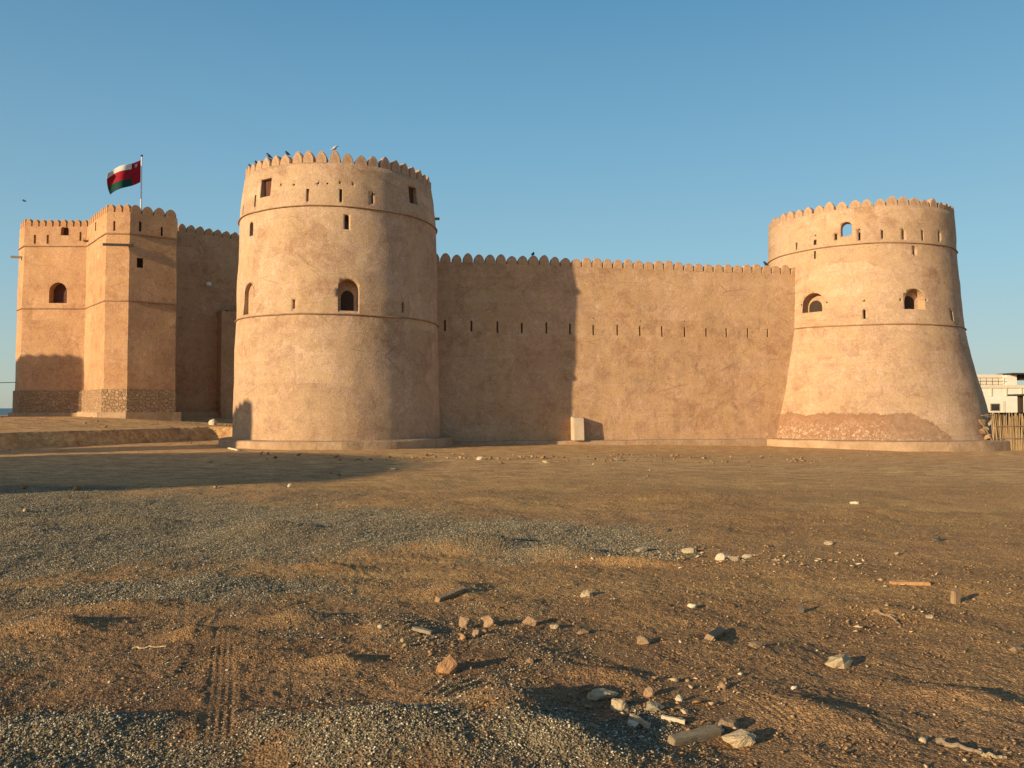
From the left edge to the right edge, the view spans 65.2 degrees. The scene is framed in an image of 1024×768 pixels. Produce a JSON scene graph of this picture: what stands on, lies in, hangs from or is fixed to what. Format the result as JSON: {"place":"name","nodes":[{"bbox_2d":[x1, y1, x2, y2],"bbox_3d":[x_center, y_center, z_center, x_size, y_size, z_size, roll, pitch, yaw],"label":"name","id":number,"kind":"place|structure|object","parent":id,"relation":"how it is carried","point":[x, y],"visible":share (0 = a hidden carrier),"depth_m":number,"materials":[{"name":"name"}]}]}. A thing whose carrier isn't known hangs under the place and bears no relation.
{"place":"outdoors","nodes":[
{"label":"outdoors","id":0,"kind":"place"},
{"bbox_2d":[0,408,11,414],"bbox_3d":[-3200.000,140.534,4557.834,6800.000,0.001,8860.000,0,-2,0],"label":"sea","id":1,"kind":"structure","parent":0,"point":[4,411],"depth_m":869.08,"materials":[{"name":"blue liquid"}]},
{"bbox_2d":[0,485,743,767],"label":"gravel","id":2,"kind":"structure","parent":0,"point":[561,717],"depth_m":7.50,"materials":[{"name":"grey gravel"}]},
{"bbox_2d":[588,722,596,730],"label":"rock","id":3,"kind":"object","parent":2,"relation":"on","point":[591,725],"visible":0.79,"depth_m":4.07,"materials":[{"name":"grey stone"}]},
{"bbox_2d":[628,719,638,726],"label":"rock","id":4,"kind":"object","parent":2,"relation":"on","point":[634,723],"visible":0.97,"depth_m":4.20,"materials":[{"name":"white stone"}]},
{"bbox_2d":[0,415,1023,767],"bbox_3d":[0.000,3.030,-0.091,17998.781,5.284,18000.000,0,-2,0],"label":"ground","id":5,"kind":"structure","parent":0,"point":[90,449],"depth_m":6.91,"materials":[{"name":"brown soil"}]},
{"bbox_2d":[8,204,238,420],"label":"fort keep","id":6,"kind":"structure","parent":5,"relation":"on","point":[125,312],"depth_m":54.09,"materials":[{"name":"paint"}]},
{"bbox_2d":[49,282,66,302],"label":"window","id":7,"kind":"structure","parent":6,"relation":"in","point":[58,291],"depth_m":54.81,"materials":[{"name":"paint"}]},
{"bbox_2d":[61,227,68,234],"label":"window","id":8,"kind":"structure","parent":6,"relation":"in","point":[64,231],"depth_m":54.84,"materials":[{"name":"paint"}]},
{"bbox_2d":[137,258,142,267],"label":"window","id":9,"kind":"structure","parent":6,"relation":"in","point":[139,260],"depth_m":51.09,"materials":[{"name":"paint"}]},
{"bbox_2d":[140,155,142,210],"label":"flagpole","id":10,"kind":"object","parent":6,"relation":"on","point":[141,185],"visible":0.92,"depth_m":53.58,"materials":[{"name":"white metal"}]},
{"bbox_2d":[107,160,140,193],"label":"flag","id":11,"kind":"object","parent":10,"relation":"attached to","point":[123,176],"visible":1,"depth_m":52.84,"materials":[{"name":"red fabric"}]},
{"bbox_2d":[132,645,165,649],"bbox_3d":[-2.571,1.868,5.682,0.280,0.025,0.044,-7,-3,12],"label":"stick","id":12,"kind":"object","parent":5,"relation":"on","point":[135,647],"visible":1,"depth_m":5.69,"materials":[{"name":"wood"}]},
{"bbox_2d":[208,419,216,424],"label":"rock","id":13,"kind":"object","parent":5,"relation":"on","point":[212,422],"visible":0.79,"depth_m":50.63,"materials":[{"name":"white stone"}]},
{"bbox_2d":[218,150,452,449],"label":"round tower","id":14,"kind":"structure","parent":5,"relation":"on","point":[336,335],"depth_m":37.12,"materials":[{"name":"paint"}]},
{"bbox_2d":[262,178,271,196],"bbox_3d":[-11.481,-9.222,37.813,0.685,0.858,0.306,-1,-2,33],"label":"window","id":15,"kind":"structure","parent":14,"relation":"in","point":[266,184],"depth_m":37.93,"materials":[{"name":"paint"}]},
{"bbox_2d":[338,279,358,310],"bbox_3d":[-7.601,-4.077,37.044,0.956,1.456,0.578,1,-2,-17],"label":"window","id":16,"kind":"structure","parent":14,"relation":"in","point":[348,290],"depth_m":37.30,"materials":[{"name":"paint"}]},
{"bbox_2d":[408,186,415,204],"bbox_3d":[-5.005,-9.230,39.281,0.306,0.844,0.575,-1,-2,32],"label":"window","id":17,"kind":"structure","parent":14,"relation":"in","point":[412,191],"depth_m":39.47,"materials":[{"name":"paint"}]},
{"bbox_2d":[412,626,432,634],"bbox_3d":[-0.658,1.813,5.886,0.156,0.030,0.040,8,1,19],"label":"stick","id":18,"kind":"object","parent":5,"relation":"on","point":[422,630],"visible":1,"depth_m":5.88,"materials":[{"name":"grey wood"}]},
{"bbox_2d":[436,654,457,674],"bbox_3d":[-0.406,1.769,5.021,0.140,0.142,0.125,-2,-2,12],"label":"rock","id":19,"kind":"object","parent":5,"relation":"on","point":[448,664],"visible":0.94,"depth_m":4.99,"materials":[{"name":"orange stone"}]},
{"bbox_2d":[435,586,465,601],"bbox_3d":[-0.555,1.914,7.267,0.054,0.065,0.351,27,23,36],"label":"half buried slab","id":20,"kind":"object","parent":5,"relation":"on","point":[450,594],"depth_m":7.24,"materials":[{"name":"brown stone"}]},
{"bbox_2d":[459,634,465,639],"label":"rock","id":21,"kind":"object","parent":5,"relation":"on","point":[462,637],"visible":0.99,"depth_m":5.78,"materials":[{"name":"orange stone"}]},
{"bbox_2d":[459,616,473,628],"bbox_3d":[-0.357,1.847,6.182,0.100,0.103,0.102,2,-2,-41],"label":"rock","id":22,"kind":"object","parent":5,"relation":"on","point":[467,623],"visible":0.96,"depth_m":6.15,"materials":[{"name":"brown stone"}]},
{"bbox_2d":[472,629,484,636],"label":"rock","id":23,"kind":"object","parent":5,"relation":"on","point":[477,633],"visible":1,"depth_m":5.90,"materials":[{"name":"brown stone"}]},
{"bbox_2d":[480,615,493,626],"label":"rock","id":24,"kind":"object","parent":5,"relation":"on","point":[487,621],"visible":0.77,"depth_m":6.23,"materials":[{"name":"stone"}]},
{"bbox_2d":[0,417,996,511],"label":"stony litter","id":25,"kind":"object","parent":5,"relation":"on","point":[76,487],"visible":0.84,"depth_m":29.78,"materials":[{"name":"stone"}]},
{"bbox_2d":[0,464,1023,767],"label":"pebbles","id":26,"kind":"object","parent":5,"relation":"on","point":[328,718],"visible":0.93,"depth_m":6.79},
{"bbox_2d":[522,616,536,626],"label":"rock","id":27,"kind":"object","parent":5,"relation":"on","point":[530,621],"visible":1,"depth_m":6.24,"materials":[{"name":"stone"}]},
{"bbox_2d":[526,658,533,662],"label":"rock","id":28,"kind":"object","parent":5,"relation":"on","point":[530,660],"visible":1,"depth_m":5.21,"materials":[{"name":"stone"}]},
{"bbox_2d":[550,623,559,628],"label":"rock","id":29,"kind":"object","parent":5,"relation":"on","point":[554,626],"visible":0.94,"depth_m":6.18,"materials":[{"name":"stone"}]},
{"bbox_2d":[571,417,584,440],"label":"plaster block","id":30,"kind":"structure","parent":5,"relation":"on","point":[577,428],"depth_m":43.84,"materials":[{"name":"beige paint"}]},
{"bbox_2d":[576,628,588,633],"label":"rock","id":31,"kind":"object","parent":5,"relation":"on","point":[583,631],"visible":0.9,"depth_m":6.07,"materials":[{"name":"brown stone"}]},
{"bbox_2d":[580,590,592,597],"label":"rock","id":32,"kind":"object","parent":5,"relation":"on","point":[586,594],"visible":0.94,"depth_m":7.16,"materials":[{"name":"stone"}]},
{"bbox_2d":[587,688,617,699],"bbox_3d":[0.524,1.800,4.639,0.187,0.068,0.102,-5,-4,2],"label":"rock","id":33,"kind":"object","parent":5,"relation":"on","point":[598,693],"visible":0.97,"depth_m":4.61,"materials":[{"name":"stone"}]},
{"bbox_2d":[437,253,794,445],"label":"curtain wall","id":34,"kind":"structure","parent":5,"relation":"on","point":[533,350],"depth_m":45.29,"materials":[{"name":"paint"}]},
{"bbox_2d":[610,698,629,711],"bbox_3d":[0.601,1.792,4.449,0.109,0.081,0.081,2,1,1],"label":"rock","id":35,"kind":"object","parent":5,"relation":"on","point":[619,705],"visible":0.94,"depth_m":4.43,"materials":[{"name":"stone"}]},
{"bbox_2d":[630,713,650,728],"bbox_3d":[0.675,1.780,4.228,0.027,0.029,0.153,1,0,-29],"label":"stick","id":36,"kind":"object","parent":5,"relation":"on","point":[644,723],"visible":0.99,"depth_m":4.21,"materials":[{"name":"wood"}]},
{"bbox_2d":[634,546,648,551],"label":"rock","id":37,"kind":"object","parent":5,"relation":"on","point":[642,549],"visible":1,"depth_m":9.62,"materials":[{"name":"grey stone"}]},
{"bbox_2d":[637,635,651,644],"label":"rock","id":38,"kind":"object","parent":5,"relation":"on","point":[642,640],"visible":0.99,"depth_m":5.72,"materials":[{"name":"brown stone"}]},
{"bbox_2d":[643,687,654,696],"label":"rock","id":39,"kind":"object","parent":5,"relation":"on","point":[649,692],"visible":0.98,"depth_m":4.64,"materials":[{"name":"stone"}]},
{"bbox_2d":[645,701,664,710],"bbox_3d":[0.786,1.787,4.422,0.090,0.065,0.081,-1,-2,38],"label":"rock","id":40,"kind":"object","parent":5,"relation":"on","point":[652,706],"visible":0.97,"depth_m":4.41,"materials":[{"name":"grey stone"}]},
{"bbox_2d":[661,714,684,724],"bbox_3d":[0.860,1.790,4.273,0.128,0.023,0.020,6,0,20],"label":"stick","id":41,"kind":"object","parent":5,"relation":"on","point":[673,719],"visible":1,"depth_m":4.27,"materials":[{"name":"beige wood"}]},
{"bbox_2d":[675,694,682,701],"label":"rock","id":42,"kind":"object","parent":5,"relation":"on","point":[679,698],"visible":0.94,"depth_m":4.58,"materials":[{"name":"white stone"}]},
{"bbox_2d":[681,548,696,552],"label":"rock","id":43,"kind":"object","parent":5,"relation":"on","point":[688,550],"visible":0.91,"depth_m":9.51,"materials":[{"name":"stone"}]},
{"bbox_2d":[687,603,696,607],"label":"rock","id":44,"kind":"object","parent":5,"relation":"on","point":[691,605],"visible":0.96,"depth_m":6.80,"materials":[{"name":"white stone"}]},
{"bbox_2d":[667,725,721,746],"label":"wooden beam","id":45,"kind":"structure","parent":5,"relation":"on","point":[702,734],"depth_m":4.04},
{"bbox_2d":[377,540,1020,763],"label":"rubble chips","id":46,"kind":"object","parent":5,"relation":"on","point":[724,686],"visible":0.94,"depth_m":5.95,"materials":[{"name":"stone"}]},
{"bbox_2d":[704,626,725,640],"bbox_3d":[1.520,1.867,5.970,0.059,0.055,0.362,29,9,29],"label":"half brick","id":47,"kind":"object","parent":5,"relation":"on","point":[715,633],"visible":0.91,"depth_m":5.91,"materials":[{"name":"grey stone"}]},
{"bbox_2d":[715,553,726,559],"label":"rock","id":48,"kind":"object","parent":5,"relation":"on","point":[721,556],"visible":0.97,"depth_m":9.03,"materials":[{"name":"white stone"}]},
{"bbox_2d":[718,717,739,729],"bbox_3d":[1.146,1.797,4.222,0.113,0.069,0.086,6,6,8],"label":"rock","id":49,"kind":"object","parent":5,"relation":"on","point":[726,723],"visible":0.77,"depth_m":4.19,"materials":[{"name":"brown stone"}]},
{"bbox_2d":[727,556,740,560],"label":"rock","id":50,"kind":"object","parent":5,"relation":"on","point":[734,558],"visible":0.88,"depth_m":8.93,"materials":[{"name":"grey stone"}]},
{"bbox_2d":[721,729,755,747],"bbox_3d":[1.148,1.802,4.046,0.169,0.087,0.111,-5,-4,13],"label":"rock","id":51,"kind":"object","parent":5,"relation":"on","point":[739,738],"visible":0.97,"depth_m":4.02,"materials":[{"name":"stone"}]},
{"bbox_2d":[742,554,751,557],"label":"rock","id":52,"kind":"object","parent":5,"relation":"on","point":[747,556],"visible":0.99,"depth_m":9.04,"materials":[{"name":"white stone"}]},
{"bbox_2d":[748,641,761,648],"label":"rock","id":53,"kind":"object","parent":5,"relation":"on","point":[754,644],"visible":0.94,"depth_m":5.55,"materials":[{"name":"brown stone"}]},
{"bbox_2d":[798,604,803,612],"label":"rock","id":54,"kind":"object","parent":5,"relation":"on","point":[800,608],"visible":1,"depth_m":6.67,"materials":[{"name":"stone"}]},
{"bbox_2d":[824,541,833,544],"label":"rock","id":55,"kind":"object","parent":5,"relation":"on","point":[828,543],"visible":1,"depth_m":9.84,"materials":[{"name":"stone"}]},
{"bbox_2d":[825,654,852,668],"bbox_3d":[2.153,1.845,5.295,0.180,0.109,0.134,1,-2,-38],"label":"rock","id":56,"kind":"object","parent":5,"relation":"on","point":[842,661],"visible":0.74,"depth_m":5.25,"materials":[{"name":"stone"}]},
{"bbox_2d":[873,609,898,623],"bbox_3d":[3.033,1.873,6.448,0.077,0.030,0.323,0,2,-10],"label":"stick","id":57,"kind":"object","parent":5,"relation":"on","point":[881,613],"visible":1,"depth_m":6.51,"materials":[{"name":"brown wood"}]},
{"bbox_2d":[762,196,1010,451],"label":"round tower","id":58,"kind":"structure","parent":5,"relation":"on","point":[881,358],"depth_m":45.27,"materials":[{"name":"paint"}]},
{"bbox_2d":[803,293,823,312],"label":"window","id":59,"kind":"structure","parent":58,"relation":"in","point":[814,302],"depth_m":47.41,"materials":[{"name":"paint"}]},
{"bbox_2d":[904,289,923,308],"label":"window","id":60,"kind":"structure","parent":58,"relation":"in","point":[913,298],"depth_m":45.55,"materials":[{"name":"paint"}]},
{"bbox_2d":[979,428,986,433],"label":"rubble stone","id":61,"kind":"object","parent":58,"relation":"on","point":[982,430],"visible":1,"depth_m":44.18,"materials":[{"name":"beige stone"}]},
{"bbox_2d":[884,613,897,617],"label":"rock","id":62,"kind":"object","parent":5,"relation":"on","point":[894,615],"visible":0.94,"depth_m":6.46,"materials":[{"name":"brown stone"}]},
{"bbox_2d":[889,580,930,585],"bbox_3d":[3.723,1.859,7.484,0.348,0.036,0.075,-4,-3,22],"label":"plank","id":63,"kind":"object","parent":5,"relation":"on","point":[907,582],"visible":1,"depth_m":7.46,"materials":[{"name":"orange wood"}]},
{"bbox_2d":[931,536,940,540],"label":"rock","id":64,"kind":"object","parent":5,"relation":"on","point":[936,538],"visible":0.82,"depth_m":9.98,"materials":[{"name":"stone"}]},
{"bbox_2d":[951,589,960,603],"bbox_3d":[3.822,1.840,6.892,0.070,0.125,0.050,-4,6,-20],"label":"brick","id":65,"kind":"object","parent":5,"relation":"on","point":[955,596],"visible":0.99,"depth_m":6.87,"materials":[{"name":"brown brick"}]},
{"bbox_2d":[935,738,981,753],"bbox_3d":[2.193,1.776,3.924,0.048,0.034,0.229,1,-7,-35],"label":"branch","id":66,"kind":"object","parent":5,"relation":"on","point":[947,744],"visible":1,"depth_m":3.94,"materials":[{"name":"brown wood"}]},
{"bbox_2d":[976,748,1006,758],"bbox_3d":[2.288,1.772,3.822,0.131,0.032,0.045,-1,-2,33],"label":"branch","id":67,"kind":"object","parent":5,"relation":"on","point":[983,754],"visible":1,"depth_m":3.81,"materials":[{"name":"wood"}]},
{"bbox_2d":[977,373,1023,412],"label":"white building","id":68,"kind":"structure","parent":5,"relation":"on","point":[997,389],"depth_m":110.00,"materials":[{"name":"paint"}]},
{"bbox_2d":[990,403,999,410],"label":"window","id":69,"kind":"structure","parent":68,"relation":"in","point":[993,406],"depth_m":109.88,"materials":[{"name":"grey glass"}]},
{"bbox_2d":[1002,401,1004,412],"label":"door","id":70,"kind":"structure","parent":68,"relation":"in","point":[1003,402],"depth_m":109.88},
{"bbox_2d":[989,413,1023,433],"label":"boundary wall","id":71,"kind":"structure","parent":5,"relation":"on","point":[999,415],"depth_m":65.80,"materials":[{"name":"brown wood"}]},
{"bbox_2d":[991,413,1023,450],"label":"reed fence","id":72,"kind":"object","parent":5,"relation":"on","point":[1009,435],"visible":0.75,"depth_m":44.14,"materials":[{"name":"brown wood"}]},
{"bbox_2d":[1007,394,1023,412],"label":"shelter","id":73,"kind":"object","parent":5,"relation":"on","point":[1020,403],"visible":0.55,"depth_m":82.30,"materials":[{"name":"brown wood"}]},
{"bbox_2d":[1009,644,1023,652],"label":"rock","id":74,"kind":"object","parent":5,"relation":"on","point":[1017,648],"visible":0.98,"depth_m":5.58,"materials":[{"name":"brown stone"}]},
{"bbox_2d":[0,0,1023,407],"label":"sky","id":75,"kind":"structure","parent":0,"point":[644,131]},
{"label":"rubble stone","id":76,"kind":"object","parent":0,"visible":0},
{"bbox_2d":[979,419,985,425],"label":"rubble stone","id":77,"kind":"object","parent":76,"relation":"on","point":[983,421],"visible":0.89,"depth_m":44.53,"materials":[{"name":"brown stone"}]}
]}

